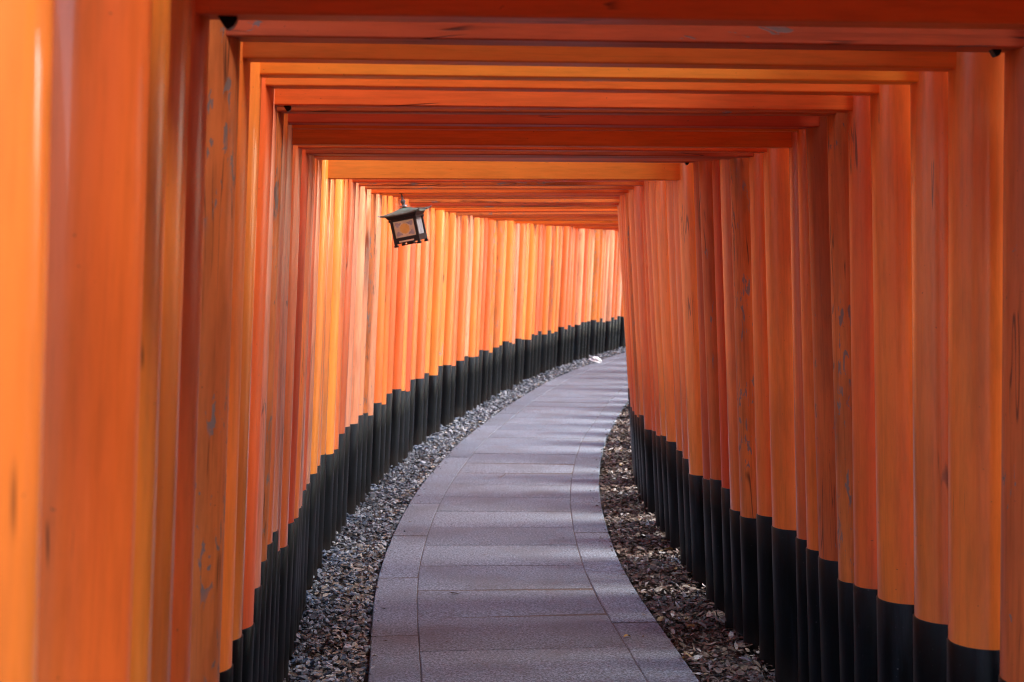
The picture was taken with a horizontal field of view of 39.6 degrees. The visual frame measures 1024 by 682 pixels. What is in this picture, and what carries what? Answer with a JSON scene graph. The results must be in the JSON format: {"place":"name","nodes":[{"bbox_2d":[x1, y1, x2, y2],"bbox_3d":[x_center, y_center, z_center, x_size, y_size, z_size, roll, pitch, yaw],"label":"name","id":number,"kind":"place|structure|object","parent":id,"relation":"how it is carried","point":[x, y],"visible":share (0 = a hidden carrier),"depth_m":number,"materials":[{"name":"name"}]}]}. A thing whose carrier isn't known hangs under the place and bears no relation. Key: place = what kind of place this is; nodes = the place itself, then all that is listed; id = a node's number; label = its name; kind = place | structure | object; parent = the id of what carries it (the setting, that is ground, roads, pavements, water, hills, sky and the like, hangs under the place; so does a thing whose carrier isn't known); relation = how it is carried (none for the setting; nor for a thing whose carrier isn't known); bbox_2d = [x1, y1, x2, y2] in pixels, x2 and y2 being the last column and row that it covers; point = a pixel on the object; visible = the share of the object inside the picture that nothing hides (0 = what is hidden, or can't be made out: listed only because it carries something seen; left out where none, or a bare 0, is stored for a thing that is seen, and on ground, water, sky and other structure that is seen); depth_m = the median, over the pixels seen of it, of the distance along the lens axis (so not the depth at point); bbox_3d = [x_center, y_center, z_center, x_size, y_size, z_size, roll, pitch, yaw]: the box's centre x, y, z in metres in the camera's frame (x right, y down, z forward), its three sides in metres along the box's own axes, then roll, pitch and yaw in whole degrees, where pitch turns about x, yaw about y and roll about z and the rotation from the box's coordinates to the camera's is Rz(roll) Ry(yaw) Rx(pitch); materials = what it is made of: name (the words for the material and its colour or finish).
{"place":"outdoors","nodes":[
{"label":"outdoors","id":0,"kind":"place"},
{"bbox_2d":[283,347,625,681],"bbox_3d":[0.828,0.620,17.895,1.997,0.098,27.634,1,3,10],"label":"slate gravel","id":1,"kind":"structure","parent":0,"point":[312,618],"depth_m":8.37,"materials":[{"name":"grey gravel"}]},
{"bbox_2d":[288,357,768,681],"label":"dirt bed","id":2,"kind":"object","parent":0,"point":[333,597],"depth_m":7.33,"materials":[{"name":"grey gravel"}]},
{"bbox_2d":[38,0,151,681],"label":"torii gate","id":3,"kind":"structure","parent":2,"relation":"on","point":[100,100],"depth_m":1.86,"materials":[{"name":"red paint"}]},
{"bbox_2d":[130,0,170,681],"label":"torii gate","id":4,"kind":"structure","parent":2,"relation":"on","point":[144,542],"depth_m":2.11,"materials":[{"name":"orange paint"}]},
{"bbox_2d":[413,208,430,449],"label":"torii gate","id":5,"kind":"structure","parent":2,"relation":"on","point":[420,354],"depth_m":12.44,"materials":[{"name":"orange paint"}]},
{"bbox_2d":[342,181,659,528],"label":"torii gate","id":6,"kind":"structure","parent":2,"relation":"on","point":[350,362],"depth_m":8.61,"materials":[{"name":"paint"}]},
{"bbox_2d":[317,179,685,570],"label":"torii gate","id":7,"kind":"structure","parent":2,"relation":"on","point":[672,278],"depth_m":7.51,"materials":[{"name":"orange paint"}]},
{"bbox_2d":[497,221,506,393],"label":"torii gate","id":8,"kind":"structure","parent":2,"relation":"on","point":[501,335],"depth_m":17.16,"materials":[{"name":"orange paint"}]},
{"bbox_2d":[296,158,732,632],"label":"torii gate","id":9,"kind":"structure","parent":2,"relation":"on","point":[725,504],"depth_m":6.30,"materials":[{"name":"orange paint"}]},
{"bbox_2d":[466,217,571,413],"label":"torii gate","id":10,"kind":"structure","parent":2,"relation":"on","point":[473,321],"depth_m":15.31,"materials":[{"name":"orange paint"}]},
{"bbox_2d":[371,404,775,681],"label":"leaf litter","id":11,"kind":"object","parent":2,"relation":"on","point":[667,602],"visible":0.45,"depth_m":7.17,"materials":[{"name":"plant"}]},
{"bbox_2d":[368,352,698,681],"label":"path","id":12,"kind":"structure","parent":0,"point":[490,513],"depth_m":7.54,"materials":[{"name":"stone"}]},
{"bbox_2d":[372,372,655,681],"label":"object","id":13,"kind":"structure","parent":12,"relation":"on","point":[605,613],"depth_m":7.05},
{"bbox_2d":[588,356,601,362],"bbox_3d":[1.305,0.293,22.398,0.220,0.107,0.165,0,3,0],"label":"white bundle","id":14,"kind":"object","parent":12,"relation":"on","point":[596,359],"visible":1,"depth_m":22.35,"materials":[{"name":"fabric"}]},
{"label":"ground","id":15,"kind":"structure","parent":0,"visible":0},
{"bbox_2d":[0,0,54,681],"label":"torii gate","id":16,"kind":"structure","parent":15,"relation":"on","point":[26,49],"depth_m":1.38,"materials":[{"name":"orange paint"}]},
{"bbox_2d":[151,0,191,681],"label":"torii gate","id":17,"kind":"structure","parent":15,"relation":"on","point":[177,129],"depth_m":2.31,"materials":[{"name":"orange paint"}]},
{"bbox_2d":[408,241,420,453],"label":"torii gate","id":18,"kind":"structure","parent":15,"relation":"on","point":[414,333],"depth_m":11.96,"materials":[{"name":"orange paint"}]},
{"bbox_2d":[454,216,469,420],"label":"torii gate","id":19,"kind":"structure","parent":15,"relation":"on","point":[462,299],"depth_m":14.63,"materials":[{"name":"orange paint"}]},
{"bbox_2d":[436,212,501,431],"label":"torii gate","id":20,"kind":"structure","parent":15,"relation":"on","point":[440,368],"depth_m":13.41,"materials":[{"name":"paint"}]},
{"bbox_2d":[473,218,484,408],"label":"torii gate","id":21,"kind":"structure","parent":15,"relation":"on","point":[478,310],"depth_m":15.59,"materials":[{"name":"orange paint"}]},
{"bbox_2d":[491,221,504,398],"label":"torii gate","id":22,"kind":"structure","parent":15,"relation":"on","point":[499,274],"depth_m":16.88,"materials":[{"name":"paint"}]},
{"bbox_2d":[346,186,654,517],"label":"torii gate","id":23,"kind":"structure","parent":15,"relation":"on","point":[353,448],"depth_m":9.04,"materials":[{"name":"paint"}]},
{"bbox_2d":[336,179,664,540],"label":"torii gate","id":24,"kind":"structure","parent":15,"relation":"on","point":[349,264],"depth_m":8.40,"materials":[{"name":"orange paint"}]},
{"bbox_2d":[331,179,669,545],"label":"torii gate","id":25,"kind":"structure","parent":15,"relation":"on","point":[653,233],"depth_m":8.15,"materials":[{"name":"orange paint"}]},
{"bbox_2d":[322,179,679,558],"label":"torii gate","id":26,"kind":"structure","parent":15,"relation":"on","point":[662,238],"depth_m":7.92,"materials":[{"name":"orange paint"}]},
{"bbox_2d":[355,189,647,513],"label":"torii gate","id":27,"kind":"structure","parent":15,"relation":"on","point":[370,192],"depth_m":9.26,"materials":[{"name":"paint"}]},
{"bbox_2d":[378,193,431,247],"bbox_3d":[-0.699,-0.787,9.290,0.283,0.360,0.291,1,3,13],"label":"hanging lantern","id":28,"kind":"object","parent":27,"relation":"hanging from","point":[407,224],"visible":1,"depth_m":9.22,"materials":[{"name":"black metal"}]},
{"bbox_2d":[360,193,643,503],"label":"torii gate","id":29,"kind":"structure","parent":15,"relation":"on","point":[367,352],"depth_m":9.56,"materials":[{"name":"paint"}]},
{"bbox_2d":[313,179,692,582],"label":"torii gate","id":30,"kind":"structure","parent":15,"relation":"on","point":[685,462],"depth_m":7.31,"materials":[{"name":"orange paint"}]},
{"bbox_2d":[365,193,640,500],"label":"torii gate","id":31,"kind":"structure","parent":15,"relation":"on","point":[377,238],"depth_m":9.80,"materials":[{"name":"paint"}]},
{"bbox_2d":[370,195,637,490],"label":"torii gate","id":32,"kind":"structure","parent":15,"relation":"on","point":[375,465],"depth_m":10.23,"materials":[{"name":"paint"}]},
{"bbox_2d":[306,160,705,594],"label":"torii gate","id":33,"kind":"structure","parent":15,"relation":"on","point":[682,174],"depth_m":7.01,"materials":[{"name":"orange paint"}]},
{"bbox_2d":[379,195,634,484],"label":"torii gate","id":34,"kind":"structure","parent":15,"relation":"on","point":[386,331],"depth_m":10.44,"materials":[{"name":"paint"}]},
{"bbox_2d":[302,160,714,613],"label":"torii gate","id":35,"kind":"structure","parent":15,"relation":"on","point":[706,492],"depth_m":6.68,"materials":[{"name":"paint"}]},
{"bbox_2d":[384,197,633,478],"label":"torii gate","id":36,"kind":"structure","parent":15,"relation":"on","point":[394,258],"depth_m":10.72,"materials":[{"name":"paint"}]},
{"bbox_2d":[403,206,616,461],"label":"torii gate","id":37,"kind":"structure","parent":15,"relation":"on","point":[409,344],"depth_m":11.68,"materials":[{"name":"paint"}]},
{"bbox_2d":[389,199,632,470],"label":"torii gate","id":38,"kind":"structure","parent":15,"relation":"on","point":[399,332],"depth_m":11.12,"materials":[{"name":"paint"}]},
{"bbox_2d":[299,158,724,624],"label":"torii gate","id":39,"kind":"structure","parent":15,"relation":"on","point":[706,220],"depth_m":6.49,"materials":[{"name":"paint"}]},
{"bbox_2d":[510,224,519,388],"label":"torii gate","id":40,"kind":"structure","parent":15,"relation":"on","point":[515,304],"depth_m":18.07,"materials":[{"name":"paint"}]},
{"bbox_2d":[398,203,632,468],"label":"torii gate","id":41,"kind":"structure","parent":15,"relation":"on","point":[402,422],"depth_m":11.35,"materials":[{"name":"orange paint"}]},
{"bbox_2d":[487,220,544,401],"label":"torii gate","id":42,"kind":"structure","parent":15,"relation":"on","point":[489,384],"depth_m":16.51,"materials":[{"name":"paint"}]},
{"bbox_2d":[293,156,742,652],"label":"torii gate","id":43,"kind":"structure","parent":15,"relation":"on","point":[725,193],"depth_m":6.10,"materials":[{"name":"paint"}]},
{"bbox_2d":[422,207,616,446],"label":"torii gate","id":44,"kind":"structure","parent":15,"relation":"on","point":[429,295],"depth_m":12.65,"materials":[{"name":"paint"}]},
{"bbox_2d":[513,224,526,384],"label":"torii gate","id":45,"kind":"structure","parent":15,"relation":"on","point":[520,287],"depth_m":18.52,"materials":[{"name":"orange paint"}]},
{"bbox_2d":[426,209,617,436],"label":"torii gate","id":46,"kind":"structure","parent":15,"relation":"on","point":[436,311],"depth_m":13.13,"materials":[{"name":"orange paint"}]},
{"bbox_2d":[289,155,759,667],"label":"torii gate","id":47,"kind":"structure","parent":15,"relation":"on","point":[741,228],"depth_m":5.90,"materials":[{"name":"paint"}]},
{"bbox_2d":[520,224,529,382],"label":"torii gate","id":48,"kind":"structure","parent":15,"relation":"on","point":[524,301],"depth_m":18.75,"materials":[{"name":"orange paint"}]},
{"bbox_2d":[283,150,774,681],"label":"torii gate","id":49,"kind":"structure","parent":15,"relation":"on","point":[761,430],"depth_m":5.61,"materials":[{"name":"red paint"}]},
{"bbox_2d":[440,212,617,429],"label":"torii gate","id":50,"kind":"structure","parent":15,"relation":"on","point":[448,334],"depth_m":13.87,"materials":[{"name":"orange paint"}]},
{"bbox_2d":[449,214,617,425],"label":"torii gate","id":51,"kind":"structure","parent":15,"relation":"on","point":[453,373],"depth_m":14.16,"materials":[{"name":"orange paint"}]},
{"bbox_2d":[530,225,538,378],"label":"torii gate","id":52,"kind":"structure","parent":15,"relation":"on","point":[533,322],"depth_m":19.47,"materials":[{"name":"paint"}]},
{"bbox_2d":[277,145,797,681],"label":"torii gate","id":53,"kind":"structure","parent":15,"relation":"on","point":[779,287],"depth_m":5.34,"materials":[{"name":"orange paint"}]},
{"bbox_2d":[533,225,542,378],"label":"torii gate","id":54,"kind":"structure","parent":15,"relation":"on","point":[537,299],"depth_m":19.71,"materials":[{"name":"orange paint"}]},
{"bbox_2d":[462,215,617,416],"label":"torii gate","id":55,"kind":"structure","parent":15,"relation":"on","point":[471,235],"depth_m":14.84,"materials":[{"name":"paint"}]},
{"bbox_2d":[273,130,808,681],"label":"torii gate","id":56,"kind":"structure","parent":15,"relation":"on","point":[471,138],"depth_m":5.00,"materials":[{"name":"paint"}]},
{"bbox_2d":[268,125,821,681],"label":"torii gate","id":57,"kind":"structure","parent":15,"relation":"on","point":[814,647],"depth_m":4.90,"materials":[{"name":"paint"}]},
{"bbox_2d":[540,226,551,375],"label":"torii gate","id":58,"kind":"structure","parent":15,"relation":"on","point":[547,266],"depth_m":20.37,"materials":[{"name":"orange paint"}]},
{"bbox_2d":[477,217,617,407],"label":"torii gate","id":59,"kind":"structure","parent":15,"relation":"on","point":[482,308],"depth_m":15.79,"materials":[{"name":"paint"}]},
{"bbox_2d":[481,219,617,403],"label":"torii gate","id":60,"kind":"structure","parent":15,"relation":"on","point":[485,360],"depth_m":16.21,"materials":[{"name":"paint"}]},
{"bbox_2d":[263,114,839,681],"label":"torii gate","id":61,"kind":"structure","parent":15,"relation":"on","point":[817,172],"depth_m":4.71,"materials":[{"name":"orange paint"}]},
{"bbox_2d":[549,226,559,370],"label":"torii gate","id":62,"kind":"structure","parent":15,"relation":"on","point":[554,298],"depth_m":20.87,"materials":[{"name":"orange paint"}]},
{"bbox_2d":[258,107,853,681],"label":"torii gate","id":63,"kind":"structure","parent":15,"relation":"on","point":[838,181],"depth_m":4.52,"materials":[{"name":"paint"}]},
{"bbox_2d":[553,226,562,369],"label":"torii gate","id":64,"kind":"structure","parent":15,"relation":"on","point":[558,292],"depth_m":21.11,"materials":[{"name":"orange paint"}]},
{"bbox_2d":[501,220,617,390],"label":"torii gate","id":65,"kind":"structure","parent":15,"relation":"on","point":[507,291],"depth_m":17.57,"materials":[{"name":"paint"}]},
{"bbox_2d":[507,221,617,391],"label":"torii gate","id":66,"kind":"structure","parent":15,"relation":"on","point":[512,302],"depth_m":17.81,"materials":[{"name":"orange paint"}]},
{"bbox_2d":[556,226,569,366],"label":"torii gate","id":67,"kind":"structure","parent":15,"relation":"on","point":[562,299],"depth_m":21.56,"materials":[{"name":"orange paint"}]},
{"bbox_2d":[252,89,877,681],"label":"torii gate","id":68,"kind":"structure","parent":15,"relation":"on","point":[856,109],"depth_m":4.34,"materials":[{"name":"paint"}]},
{"bbox_2d":[523,223,617,381],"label":"torii gate","id":69,"kind":"structure","parent":15,"relation":"on","point":[529,299],"depth_m":19.24,"materials":[{"name":"orange paint"}]},
{"bbox_2d":[563,226,582,364],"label":"torii gate","id":70,"kind":"structure","parent":15,"relation":"on","point":[567,294],"depth_m":21.82,"materials":[{"name":"orange paint"}]},
{"bbox_2d":[536,224,617,376],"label":"torii gate","id":71,"kind":"structure","parent":15,"relation":"on","point":[541,301],"depth_m":19.94,"materials":[{"name":"paint"}]},
{"bbox_2d":[242,78,913,681],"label":"torii gate","id":72,"kind":"structure","parent":15,"relation":"on","point":[892,282],"depth_m":4.10,"materials":[{"name":"paint"}]},
{"bbox_2d":[573,229,584,360],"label":"torii gate","id":73,"kind":"structure","parent":15,"relation":"on","point":[577,325],"depth_m":22.79,"materials":[{"name":"paint"}]},
{"bbox_2d":[546,225,617,369],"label":"torii gate","id":74,"kind":"structure","parent":15,"relation":"on","point":[551,297],"depth_m":20.64,"materials":[{"name":"paint"}]},
{"bbox_2d":[579,229,588,359],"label":"torii gate","id":75,"kind":"structure","parent":15,"relation":"on","point":[584,290],"depth_m":23.05,"materials":[{"name":"paint"}]},
{"bbox_2d":[583,229,590,357],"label":"torii gate","id":76,"kind":"structure","parent":15,"relation":"on","point":[586,310],"depth_m":23.28,"materials":[{"name":"orange paint"}]},
{"bbox_2d":[232,62,947,681],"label":"torii gate","id":77,"kind":"structure","parent":15,"relation":"on","point":[928,110],"depth_m":3.79,"materials":[{"name":"orange paint"}]},
{"bbox_2d":[586,229,594,358],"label":"torii gate","id":78,"kind":"structure","parent":15,"relation":"on","point":[590,288],"depth_m":23.53,"materials":[{"name":"paint"}]},
{"bbox_2d":[566,226,618,363],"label":"torii gate","id":79,"kind":"structure","parent":15,"relation":"on","point":[570,308],"depth_m":22.07,"materials":[{"name":"orange paint"}]},
{"bbox_2d":[569,228,618,363],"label":"torii gate","id":80,"kind":"structure","parent":15,"relation":"on","point":[574,292],"depth_m":22.30,"materials":[{"name":"paint"}]},
{"bbox_2d":[589,229,600,355],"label":"torii gate","id":81,"kind":"structure","parent":15,"relation":"on","point":[594,292],"depth_m":23.95,"materials":[{"name":"paint"}]},
{"bbox_2d":[170,0,1023,681],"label":"torii gate","id":82,"kind":"structure","parent":15,"relation":"on","point":[950,14],"depth_m":2.58,"materials":[{"name":"paint"}]},
{"bbox_2d":[598,230,606,353],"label":"torii gate","id":83,"kind":"structure","parent":15,"relation":"on","point":[602,298],"depth_m":24.45,"materials":[{"name":"orange paint"}]},
{"bbox_2d":[601,230,609,352],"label":"torii gate","id":84,"kind":"structure","parent":15,"relation":"on","point":[605,286],"depth_m":24.64,"materials":[{"name":"paint"}]},
{"bbox_2d":[189,20,1023,681],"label":"torii gate","id":85,"kind":"structure","parent":15,"relation":"on","point":[215,324],"depth_m":3.14,"materials":[{"name":"paint"}]},
{"bbox_2d":[595,229,618,354],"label":"torii gate","id":86,"kind":"structure","parent":15,"relation":"on","point":[599,290],"depth_m":24.21,"materials":[{"name":"orange paint"}]},
{"bbox_2d":[219,42,1003,681],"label":"torii gate","id":87,"kind":"structure","parent":15,"relation":"on","point":[975,246],"depth_m":3.54,"materials":[{"name":"paint"}]},
{"bbox_2d":[604,230,618,352],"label":"torii gate","id":88,"kind":"structure","parent":15,"relation":"on","point":[609,296],"depth_m":25.07,"materials":[{"name":"paint"}]},
{"bbox_2d":[610,231,618,350],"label":"torii gate","id":89,"kind":"structure","parent":15,"relation":"on","point":[614,285],"depth_m":25.30,"materials":[{"name":"paint"}]},
{"bbox_2d":[613,236,619,350],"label":"torii gate","id":90,"kind":"structure","parent":15,"relation":"on","point":[616,302],"depth_m":25.55,"materials":[{"name":"paint"}]},
{"bbox_2d":[616,261,621,348],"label":"torii gate","id":91,"kind":"structure","parent":15,"relation":"on","point":[618,312],"depth_m":25.81,"materials":[{"name":"paint"}]},
{"bbox_2d":[619,292,624,348],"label":"torii gate","id":92,"kind":"structure","parent":15,"relation":"on","point":[622,337],"depth_m":26.28,"materials":[{"name":"orange paint"}]}
]}

